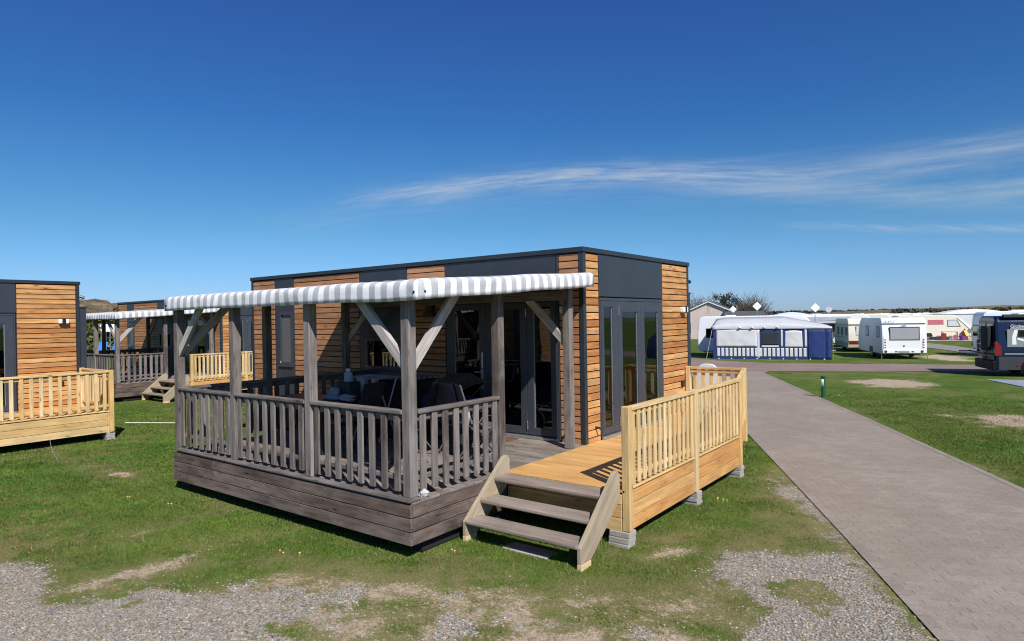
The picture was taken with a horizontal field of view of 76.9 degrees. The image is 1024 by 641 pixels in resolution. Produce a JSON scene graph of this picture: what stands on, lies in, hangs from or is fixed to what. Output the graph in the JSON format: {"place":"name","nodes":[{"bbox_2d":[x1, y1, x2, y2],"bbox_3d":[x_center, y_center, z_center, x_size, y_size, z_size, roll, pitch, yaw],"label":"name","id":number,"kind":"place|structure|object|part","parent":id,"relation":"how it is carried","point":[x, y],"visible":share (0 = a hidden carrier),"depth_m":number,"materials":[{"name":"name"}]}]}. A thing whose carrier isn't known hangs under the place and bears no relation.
{"place":"outdoors","nodes":[
{"label":"outdoors","id":0,"kind":"place"},
{"bbox_2d":[79,299,117,313],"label":"dune","id":1,"kind":"structure","parent":0,"point":[96,306],"depth_m":100.48,"materials":[{"name":"beige sand"}]},
{"bbox_2d":[99,342,107,349],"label":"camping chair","id":2,"kind":"object","parent":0,"point":[100,345],"visible":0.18,"depth_m":49.95,"materials":[{"name":"blue fabric"}]},
{"bbox_2d":[417,373,491,449],"bbox_3d":[-0.891,1.349,9.897,1.188,1.112,0.632,-1,0,29],"label":"chair","id":3,"kind":"object","parent":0,"point":[464,380],"visible":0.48,"depth_m":9.68,"materials":[{"name":"black fabric"}]},
{"bbox_2d":[0,471,931,640],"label":"gravel","id":4,"kind":"structure","parent":0,"point":[443,626],"depth_m":5.63,"materials":[{"name":"grey gravel"}]},
{"bbox_2d":[0,339,1023,640],"bbox_3d":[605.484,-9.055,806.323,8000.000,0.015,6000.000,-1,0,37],"label":"ground","id":5,"kind":"structure","parent":0,"point":[968,383],"depth_m":6.53,"materials":[{"name":"green plant"}]},
{"bbox_2d":[0,279,86,413],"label":"cabin","id":6,"kind":"object","parent":5,"relation":"on","point":[43,331],"visible":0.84,"depth_m":14.81,"materials":[{"name":"orange wood"}]},
{"bbox_2d":[0,316,14,410],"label":"door","id":7,"kind":"structure","parent":6,"relation":"in","point":[6,322],"depth_m":14.29,"materials":[{"name":"grey glass"}]},
{"bbox_2d":[86,320,113,358],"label":"hedge","id":8,"kind":"object","parent":5,"relation":"on","point":[89,326],"visible":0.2,"depth_m":50.97,"materials":[{"name":"green plant"}]},
{"bbox_2d":[88,324,114,353],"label":"caravan","id":9,"kind":"object","parent":5,"relation":"on","point":[107,328],"visible":0.11,"depth_m":51.20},
{"bbox_2d":[102,431,115,439],"bbox_3d":[-9.055,2.588,14.478,0.256,0.195,0.177,-1,0,37],"label":"paver stack","id":10,"kind":"object","parent":5,"relation":"on","point":[108,435],"visible":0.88,"depth_m":14.40,"materials":[{"name":"concrete"}]},
{"bbox_2d":[0,368,114,446],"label":"ramp deck","id":11,"kind":"structure","parent":10,"relation":"on","point":[42,424],"depth_m":13.67,"materials":[{"name":"brown wood"}]},
{"bbox_2d":[125,422,174,422],"bbox_3d":[-9.269,2.621,16.521,1.275,0.047,0.020,-1,0,-1],"label":"white rod","id":12,"kind":"object","parent":5,"relation":"on","point":[149,422],"visible":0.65,"depth_m":16.52,"materials":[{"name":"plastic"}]},
{"bbox_2d":[86,308,219,400],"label":"terrace","id":13,"kind":"structure","parent":5,"relation":"on","point":[133,385],"depth_m":22.24,"materials":[{"name":"grey wood"}]},
{"bbox_2d":[142,373,188,402],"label":"wooden steps","id":14,"kind":"structure","parent":5,"relation":"on","point":[160,382],"depth_m":21.82,"materials":[{"name":"brown wood"}]},
{"bbox_2d":[117,299,251,374],"bbox_3d":[-13.236,0.925,28.548,9.143,3.655,4.396,-1,0,37],"label":"cabin","id":15,"kind":"object","parent":5,"relation":"on","point":[135,337],"visible":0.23,"depth_m":26.55,"materials":[{"name":"orange wood"}]},
{"bbox_2d":[128,320,133,347],"bbox_3d":[-17.022,0.596,28.845,0.540,1.220,0.100,-1,0,37],"label":"window","id":16,"kind":"structure","parent":15,"relation":"in","point":[131,334],"depth_m":28.88,"materials":[{"name":"grey glass"}]},
{"bbox_2d":[159,333,170,347],"bbox_3d":[-14.474,0.816,26.930,1.030,0.620,0.076,-1,0,37],"label":"window","id":17,"kind":"structure","parent":15,"relation":"in","point":[160,334],"depth_m":27.07,"materials":[{"name":"black glass"}]},
{"bbox_2d":[184,318,195,370],"bbox_3d":[-12.800,0.960,25.621,0.835,2.110,0.122,-1,0,37],"label":"door","id":18,"kind":"structure","parent":15,"relation":"in","point":[186,320],"depth_m":25.76,"materials":[{"name":"glass"}]},
{"bbox_2d":[195,318,206,371],"bbox_3d":[-12.103,0.949,25.129,0.850,2.110,0.062,-1,0,37],"label":"door","id":19,"kind":"structure","parent":15,"relation":"in","point":[201,348],"depth_m":25.13,"materials":[{"name":"grey glass"}]},
{"bbox_2d":[205,318,214,372],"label":"door","id":20,"kind":"structure","parent":15,"relation":"in","point":[207,336],"depth_m":24.78,"materials":[{"name":"glass"}]},
{"bbox_2d":[241,317,247,370],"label":"door","id":21,"kind":"structure","parent":15,"relation":"in","point":[244,325],"depth_m":24.95,"materials":[{"name":"grey glass"}]},
{"bbox_2d":[247,317,251,370],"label":"door","id":22,"kind":"structure","parent":15,"relation":"in","point":[249,319],"depth_m":25.14,"materials":[{"name":"glass"}]},
{"bbox_2d":[168,351,252,390],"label":"ramp deck","id":23,"kind":"structure","parent":5,"relation":"on","point":[195,379],"depth_m":22.29,"materials":[{"name":"brown wood"}]},
{"bbox_2d":[164,272,593,550],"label":"terrace","id":24,"kind":"structure","parent":5,"relation":"on","point":[370,489],"depth_m":8.00,"materials":[{"name":"grey wood"}]},
{"bbox_2d":[218,390,224,446],"bbox_3d":[-4.402,1.486,9.755,0.086,0.874,0.086,-1,0,37],"label":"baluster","id":25,"kind":"object","parent":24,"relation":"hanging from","point":[223,417],"visible":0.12,"depth_m":9.75,"materials":[{"name":"grey wood"}]},
{"bbox_2d":[267,393,365,454],"bbox_3d":[-3.085,1.575,10.051,1.600,0.735,0.900,-1,0,37],"label":"dining table","id":26,"kind":"object","parent":24,"relation":"on","point":[322,429],"visible":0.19,"depth_m":9.67,"materials":[{"name":"black wood"}]},
{"bbox_2d":[323,386,355,401],"bbox_3d":[-2.586,1.120,9.781,0.767,0.203,0.336,-1,0,37],"label":"crumpled cloth","id":27,"kind":"object","parent":26,"relation":"on","point":[333,393],"visible":1,"depth_m":9.73,"materials":[{"name":"blue fabric"}]},
{"bbox_2d":[336,381,359,397],"bbox_3d":[-2.551,1.073,10.053,0.320,0.250,0.240,-1,0,37],"label":"black box","id":28,"kind":"object","parent":26,"relation":"on","point":[351,388],"visible":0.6,"depth_m":9.95,"materials":[{"name":"plastic"}]},
{"bbox_2d":[344,368,352,381],"bbox_3d":[-2.555,0.848,10.052,0.130,0.200,0.127,-1,0,37],"label":"bottle","id":29,"kind":"object","parent":28,"relation":"on","point":[348,377],"visible":1,"depth_m":10.01,"materials":[{"name":"white plastic"}]},
{"bbox_2d":[330,372,365,438],"bbox_3d":[-2.861,1.421,10.941,0.526,1.047,0.670,-1,0,27],"label":"folding chair","id":30,"kind":"object","parent":24,"relation":"on","point":[358,373],"visible":0.19,"depth_m":11.12,"materials":[{"name":"black fabric"}]},
{"bbox_2d":[331,381,384,454],"bbox_3d":[-2.240,1.413,9.355,0.670,1.047,0.526,-1,0,27],"label":"folding chair","id":31,"kind":"object","parent":24,"relation":"on","point":[371,394],"visible":0.71,"depth_m":9.22,"materials":[{"name":"black fabric"}]},
{"bbox_2d":[352,374,400,445],"bbox_3d":[-2.192,1.409,10.237,0.784,1.044,0.533,-1,0,37],"label":"folding chair","id":32,"kind":"object","parent":24,"relation":"on","point":[370,378],"visible":0.41,"depth_m":10.12,"materials":[{"name":"black fabric"}]},
{"bbox_2d":[364,373,439,439],"bbox_3d":[-1.925,1.419,10.788,1.360,1.005,0.700,-1,0,37],"label":"dining table","id":33,"kind":"object","parent":24,"relation":"on","point":[424,384],"visible":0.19,"depth_m":10.45,"materials":[{"name":"grey plastic"}]},
{"bbox_2d":[388,382,440,462],"bbox_3d":[-1.357,1.399,8.955,0.670,1.047,0.526,-1,0,7],"label":"folding chair","id":34,"kind":"object","parent":24,"relation":"on","point":[432,397],"visible":0.48,"depth_m":8.86,"materials":[{"name":"black fabric"}]},
{"bbox_2d":[418,489,429,497],"bbox_3d":[-0.950,1.875,6.994,0.125,0.111,0.113,-1,0,37],"label":"white stone","id":35,"kind":"object","parent":24,"relation":"on","point":[423,493],"visible":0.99,"depth_m":6.96,"materials":[{"name":"white stone"}]},
{"bbox_2d":[432,382,490,457],"bbox_3d":[-0.726,1.387,9.205,0.670,1.047,0.526,-1,0,-43],"label":"folding chair","id":36,"kind":"object","parent":24,"relation":"on","point":[446,393],"visible":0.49,"depth_m":9.00,"materials":[{"name":"grey"}]},
{"bbox_2d":[450,382,491,459],"bbox_3d":[-0.470,1.384,8.955,0.670,1.047,0.526,-1,0,-23],"label":"folding chair","id":37,"kind":"object","parent":24,"relation":"on","point":[459,393],"visible":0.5,"depth_m":8.76,"materials":[{"name":"grey"}]},
{"bbox_2d":[490,436,518,441],"bbox_3d":[-0.297,1.888,10.326,0.700,0.012,0.440,-1,0,37],"label":"doormat","id":38,"kind":"object","parent":24,"relation":"on","point":[510,438],"visible":0.24,"depth_m":10.25,"materials":[{"name":"brown fabric"}]},
{"bbox_2d":[250,246,690,444],"bbox_3d":[-1.218,0.746,14.030,9.143,3.655,4.396,-1,0,37],"label":"cabin","id":39,"kind":"object","parent":5,"relation":"on","point":[631,331],"visible":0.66,"depth_m":11.02,"materials":[{"name":"wood"}]},
{"bbox_2d":[278,312,293,366],"bbox_3d":[-5.005,0.417,14.327,0.540,1.220,0.100,-1,0,37],"label":"window","id":40,"kind":"structure","parent":39,"relation":"in","point":[285,318],"depth_m":14.35,"materials":[{"name":"grey glass"}]},
{"bbox_2d":[365,337,400,370],"bbox_3d":[-2.458,0.638,12.409,1.030,0.620,0.084,-1,0,37],"label":"window","id":41,"kind":"structure","parent":39,"relation":"in","point":[377,356],"depth_m":12.50,"materials":[{"name":"black glass"}]},
{"bbox_2d":[448,304,485,421],"bbox_3d":[-0.783,0.782,11.103,0.835,2.110,0.122,-1,0,37],"label":"door","id":42,"kind":"structure","parent":39,"relation":"in","point":[466,323],"depth_m":11.10,"materials":[{"name":"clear glass"}]},
{"bbox_2d":[485,302,527,433],"bbox_3d":[-0.085,0.771,10.612,0.850,2.110,0.062,-1,0,37],"label":"door","id":43,"kind":"structure","parent":39,"relation":"in","point":[515,326],"depth_m":10.52,"materials":[{"name":"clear glass"}]},
{"bbox_2d":[525,301,556,436],"bbox_3d":[0.467,0.762,10.181,0.559,2.110,0.080,-1,0,37],"label":"door","id":44,"kind":"structure","parent":39,"relation":"in","point":[541,343],"depth_m":10.19,"materials":[{"name":"clear glass"}]},
{"bbox_2d":[601,301,619,434],"bbox_3d":[1.558,0.743,10.345,0.062,2.110,0.550,-1,0,37],"label":"door","id":45,"kind":"structure","parent":39,"relation":"in","point":[609,309],"depth_m":10.36,"materials":[{"name":"grey glass"}]},
{"bbox_2d":[618,301,641,429],"bbox_3d":[1.980,0.735,10.885,0.080,2.110,0.829,-1,0,37],"label":"door","id":46,"kind":"structure","parent":39,"relation":"in","point":[629,319],"depth_m":10.91,"materials":[{"name":"grey glass"}]},
{"bbox_2d":[640,302,662,421],"bbox_3d":[2.494,0.725,11.577,0.062,2.110,0.875,-1,0,37],"label":"door","id":47,"kind":"structure","parent":39,"relation":"in","point":[650,312],"depth_m":11.59,"materials":[{"name":"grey glass"}]},
{"bbox_2d":[127,394,899,555],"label":"wild flowers","id":48,"kind":"object","parent":5,"relation":"on","point":[451,549],"visible":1,"depth_m":8.77,"materials":[{"name":"yellow plant"}]},
{"bbox_2d":[502,542,557,558],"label":"paving slab","id":49,"kind":"structure","parent":5,"relation":"on","point":[525,549],"depth_m":7.01,"materials":[{"name":"concrete"}]},
{"bbox_2d":[463,455,619,570],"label":"wooden steps","id":50,"kind":"structure","parent":5,"relation":"on","point":[490,496],"depth_m":7.09,"materials":[{"name":"brown wood"}]},
{"bbox_2d":[608,529,635,548],"bbox_3d":[1.227,2.427,7.180,0.261,0.195,0.181,-1,0,37],"label":"paver stack","id":51,"kind":"object","parent":5,"relation":"on","point":[624,539],"visible":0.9,"depth_m":7.11,"materials":[{"name":"concrete"}]},
{"bbox_2d":[681,490,702,505],"bbox_3d":[2.430,2.404,8.752,0.257,0.195,0.180,-1,0,37],"label":"paver stack","id":52,"kind":"object","parent":5,"relation":"on","point":[694,498],"visible":0.59,"depth_m":8.66,"materials":[{"name":"concrete"}]},
{"bbox_2d":[508,366,747,531],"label":"ramp deck","id":53,"kind":"structure","parent":52,"relation":"on","point":[695,446],"depth_m":8.24,"materials":[{"name":"brown wood"}]},
{"bbox_2d":[690,296,709,306],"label":"bare tree","id":54,"kind":"object","parent":5,"relation":"on","point":[706,299],"visible":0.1,"depth_m":88.30,"materials":[{"name":"brown plant"}]},
{"bbox_2d":[690,292,717,306],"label":"bare tree","id":55,"kind":"object","parent":5,"relation":"on","point":[699,300],"visible":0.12,"depth_m":82.57,"materials":[{"name":"brown plant"}]},
{"bbox_2d":[697,364,718,414],"bbox_3d":[3.884,1.662,13.012,0.500,1.555,0.444,-1,0,37],"label":"garden chair","id":56,"kind":"object","parent":5,"relation":"on","point":[707,379],"visible":0.27,"depth_m":13.16,"materials":[{"name":"white plastic"}]},
{"bbox_2d":[690,301,737,338],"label":"brick building","id":57,"kind":"structure","parent":5,"relation":"on","point":[706,309],"depth_m":71.07,"materials":[{"name":"brick"}]},
{"bbox_2d":[712,292,745,307],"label":"pine tree","id":58,"kind":"object","parent":5,"relation":"on","point":[724,300],"visible":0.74,"depth_m":74.68,"materials":[{"name":"green plant"}]},
{"bbox_2d":[729,306,736,312],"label":"satellite dish","id":59,"kind":"object","parent":5,"relation":"on","point":[733,309],"visible":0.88,"depth_m":44.89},
{"bbox_2d":[725,465,743,477],"bbox_3d":[3.515,2.383,10.185,0.260,0.195,0.182,-1,0,37],"label":"paver stack","id":60,"kind":"object","parent":5,"relation":"on","point":[738,471],"visible":0.51,"depth_m":10.09,"materials":[{"name":"concrete"}]},
{"bbox_2d":[721,311,766,315],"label":"building","id":61,"kind":"structure","parent":5,"relation":"on","point":[749,313],"depth_m":67.78,"materials":[{"name":"stone"}]},
{"bbox_2d":[733,291,775,315],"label":"bare tree","id":62,"kind":"object","parent":5,"relation":"on","point":[748,306],"visible":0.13,"depth_m":74.22,"materials":[{"name":"plant"}]},
{"bbox_2d":[753,302,760,309],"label":"satellite dish","id":63,"kind":"object","parent":5,"relation":"on","point":[756,305],"visible":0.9,"depth_m":44.36,"materials":[{"name":"white metal"}]},
{"bbox_2d":[698,315,835,351],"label":"caravan","id":64,"kind":"object","parent":5,"relation":"on","point":[705,329],"visible":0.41,"depth_m":40.75,"materials":[{"name":"white plastic"}]},
{"bbox_2d":[706,328,712,337],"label":"window","id":65,"kind":"structure","parent":64,"relation":"in","point":[708,330],"depth_m":40.70,"materials":[{"name":"black glass"}]},
{"bbox_2d":[706,316,833,359],"bbox_3d":[15.094,0.991,37.948,6.768,2.442,2.816,-1,0,24],"label":"awning tent","id":66,"kind":"object","parent":5,"relation":"on","point":[777,337],"visible":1,"depth_m":37.04,"materials":[{"name":"fabric"}]},
{"bbox_2d":[762,331,778,344],"bbox_3d":[14.791,1.011,36.934,0.891,0.778,0.004,-1,0,24],"label":"window","id":67,"kind":"structure","parent":66,"relation":"in","point":[768,337],"depth_m":36.92,"materials":[{"name":"glass"}]},
{"bbox_2d":[785,330,802,346],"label":"white window cover","id":68,"kind":"structure","parent":66,"relation":"in","point":[793,338],"depth_m":36.42,"materials":[{"name":"white fabric"}]},
{"bbox_2d":[808,329,824,359],"bbox_3d":[16.978,1.334,35.948,0.831,1.693,0.035,-1,0,24],"label":"door panel","id":69,"kind":"structure","parent":66,"relation":"in","point":[816,337],"depth_m":35.94,"materials":[{"name":"blue fabric"}]},
{"bbox_2d":[810,303,819,321],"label":"satellite dish","id":70,"kind":"object","parent":5,"relation":"on","point":[815,307],"visible":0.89,"depth_m":45.21,"materials":[{"name":"white metal"}]},
{"bbox_2d":[821,376,825,396],"bbox_3d":[9.485,2.026,19.640,0.143,0.655,0.143,-1,0,37],"label":"bollard light","id":71,"kind":"object","parent":5,"relation":"on","point":[823,390],"visible":1,"depth_m":19.59,"materials":[{"name":"green plastic"}]},
{"bbox_2d":[807,316,849,322],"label":"sun canopy","id":72,"kind":"object","parent":5,"relation":"on","point":[825,319],"visible":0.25,"depth_m":48.50,"materials":[{"name":"white fabric"}]},
{"bbox_2d":[825,307,831,313],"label":"round dish","id":73,"kind":"object","parent":5,"relation":"on","point":[828,309],"visible":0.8,"depth_m":53.81,"materials":[{"name":"white metal"}]},
{"bbox_2d":[802,314,869,343],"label":"caravan","id":74,"kind":"object","parent":5,"relation":"on","point":[837,315],"visible":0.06,"depth_m":49.25,"materials":[{"name":"white plastic"}]},
{"bbox_2d":[828,324,834,331],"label":"window","id":75,"kind":"structure","parent":74,"relation":"in","point":[833,325],"depth_m":49.28,"materials":[{"name":"black glass"}]},
{"bbox_2d":[765,307,930,314],"bbox_3d":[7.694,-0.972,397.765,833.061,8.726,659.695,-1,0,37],"label":"woods","id":76,"kind":"object","parent":5,"relation":"on","point":[800,311],"visible":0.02,"depth_m":542.34,"materials":[{"name":"green plant"}]},
{"bbox_2d":[835,318,860,349],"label":"caravan","id":77,"kind":"object","parent":5,"relation":"on","point":[846,331],"visible":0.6,"depth_m":42.79,"materials":[{"name":"white plastic"}]},
{"bbox_2d":[864,314,889,317],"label":"caravan","id":78,"kind":"object","parent":5,"relation":"on","point":[876,315],"visible":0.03,"depth_m":63.09,"materials":[{"name":"white plastic"}]},
{"bbox_2d":[858,317,927,358],"bbox_3d":[22.181,0.953,38.026,2.255,2.270,6.164,-1,0,15],"label":"caravan","id":79,"kind":"object","parent":5,"relation":"on","point":[894,335],"visible":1,"depth_m":35.28,"materials":[{"name":"white plastic"}]},
{"bbox_2d":[865,326,868,335],"bbox_3d":[21.109,0.616,38.313,0.024,0.620,0.620,-1,0,15],"label":"window","id":80,"kind":"structure","parent":79,"relation":"in","point":[866,327],"depth_m":38.26,"materials":[{"name":"grey glass"}]},
{"bbox_2d":[876,326,878,336],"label":"window","id":81,"kind":"structure","parent":79,"relation":"in","point":[877,327],"depth_m":36.12,"materials":[{"name":"grey glass"}]},
{"bbox_2d":[889,327,919,340],"bbox_3d":[21.365,0.717,35.098,1.480,0.740,0.026,-1,0,15],"label":"window","id":82,"kind":"structure","parent":79,"relation":"in","point":[895,333],"depth_m":35.09,"materials":[{"name":"grey glass"}]},
{"bbox_2d":[896,313,931,314],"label":"caravan","id":83,"kind":"object","parent":5,"relation":"on","point":[914,313],"visible":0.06,"depth_m":69.19,"materials":[{"name":"white plastic"}]},
{"bbox_2d":[927,338,971,340],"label":"pitch pad","id":84,"kind":"object","parent":5,"relation":"on","point":[934,339],"visible":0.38,"depth_m":57.17,"materials":[{"name":"grey concrete"}]},
{"bbox_2d":[892,314,970,339],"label":"caravan","id":85,"kind":"object","parent":84,"relation":"on","point":[936,325],"visible":0.4,"depth_m":58.49,"materials":[{"name":"white plastic"}]},
{"bbox_2d":[947,320,960,326],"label":"window","id":86,"kind":"structure","parent":85,"relation":"in","point":[950,323],"depth_m":58.22,"materials":[{"name":"white glass"}]},
{"bbox_2d":[941,333,946,339],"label":"camping chair","id":87,"kind":"object","parent":84,"relation":"on","point":[943,336],"visible":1,"depth_m":57.30,"materials":[{"name":"red fabric"}]},
{"bbox_2d":[929,309,995,338],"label":"peaked awning","id":88,"kind":"object","parent":84,"relation":"on","point":[966,315],"visible":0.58,"depth_m":60.41,"materials":[{"name":"white fabric"}]},
{"bbox_2d":[890,306,1023,313],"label":"scrub","id":89,"kind":"object","parent":5,"relation":"on","point":[916,310],"visible":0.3,"depth_m":208.56,"materials":[{"name":"brown plant"}]},
{"bbox_2d":[958,313,1023,372],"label":"camper van","id":90,"kind":"object","parent":5,"relation":"on","point":[1000,343],"visible":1,"depth_m":24.86,"materials":[{"name":"blue metal"}]},
{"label":"rear door","id":91,"kind":"part","parent":90,"relation":"part of","materials":[{"name":"black metal"}]},
{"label":"window","id":92,"kind":"part","parent":90,"relation":"part of","materials":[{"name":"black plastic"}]},
{"bbox_2d":[971,310,1023,348],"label":"caravan","id":93,"kind":"object","parent":5,"relation":"on","point":[977,316],"visible":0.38,"depth_m":37.05,"materials":[{"name":"white plastic"}]},
{"bbox_2d":[973,325,978,335],"bbox_3d":[26.822,0.586,37.278,0.026,0.650,1.400,-1,0,23],"label":"window","id":94,"kind":"structure","parent":93,"relation":"in","point":[975,327],"depth_m":37.33,"materials":[{"name":"black glass"}]},
{"bbox_2d":[985,379,1023,386],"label":"ground sheet","id":95,"kind":"object","parent":5,"relation":"on","point":[1019,383],"visible":0.83,"depth_m":22.88,"materials":[{"name":"white plastic"}]},
{"bbox_2d":[0,384,1023,640],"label":"grass","id":96,"kind":"structure","parent":0,"point":[168,438],"depth_m":8.01,"materials":[{"name":"green plant"}]},
{"bbox_2d":[0,0,1023,311],"label":"sky","id":97,"kind":"structure","parent":0,"point":[841,155],"materials":[{"name":"blue"}]},
{"bbox_2d":[775,312,808,314],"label":"peaked awning","id":98,"kind":"object","parent":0,"point":[791,313],"visible":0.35,"depth_m":60.53,"materials":[{"name":"white fabric"}]},
{"bbox_2d":[691,358,1022,371],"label":"road","id":99,"kind":"structure","parent":0,"point":[748,366],"depth_m":30.35,"materials":[{"name":"grey asphalt"}]},
{"bbox_2d":[692,371,1023,640],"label":"paved path","id":100,"kind":"structure","parent":0,"point":[939,537],"depth_m":8.42,"materials":[{"name":"grey concrete"}]},
{"bbox_2d":[692,375,953,640],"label":"kerb course","id":101,"kind":"object","parent":100,"relation":"on","point":[936,629],"visible":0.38,"depth_m":6.60,"materials":[{"name":"grey concrete"}]},
{"bbox_2d":[763,373,1023,491],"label":"kerb course","id":102,"kind":"object","parent":100,"relation":"on","point":[965,463],"visible":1,"depth_m":12.09,"materials":[{"name":"grey concrete"}]},
{"bbox_2d":[805,305,1023,313],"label":"hills","id":103,"kind":"structure","parent":0,"point":[888,311],"depth_m":329.19,"materials":[{"name":"brown plant"}]},
{"bbox_2d":[927,343,977,354],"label":"side road","id":104,"kind":"structure","parent":0,"point":[944,347],"depth_m":44.59,"materials":[{"name":"grey asphalt"}]}
]}

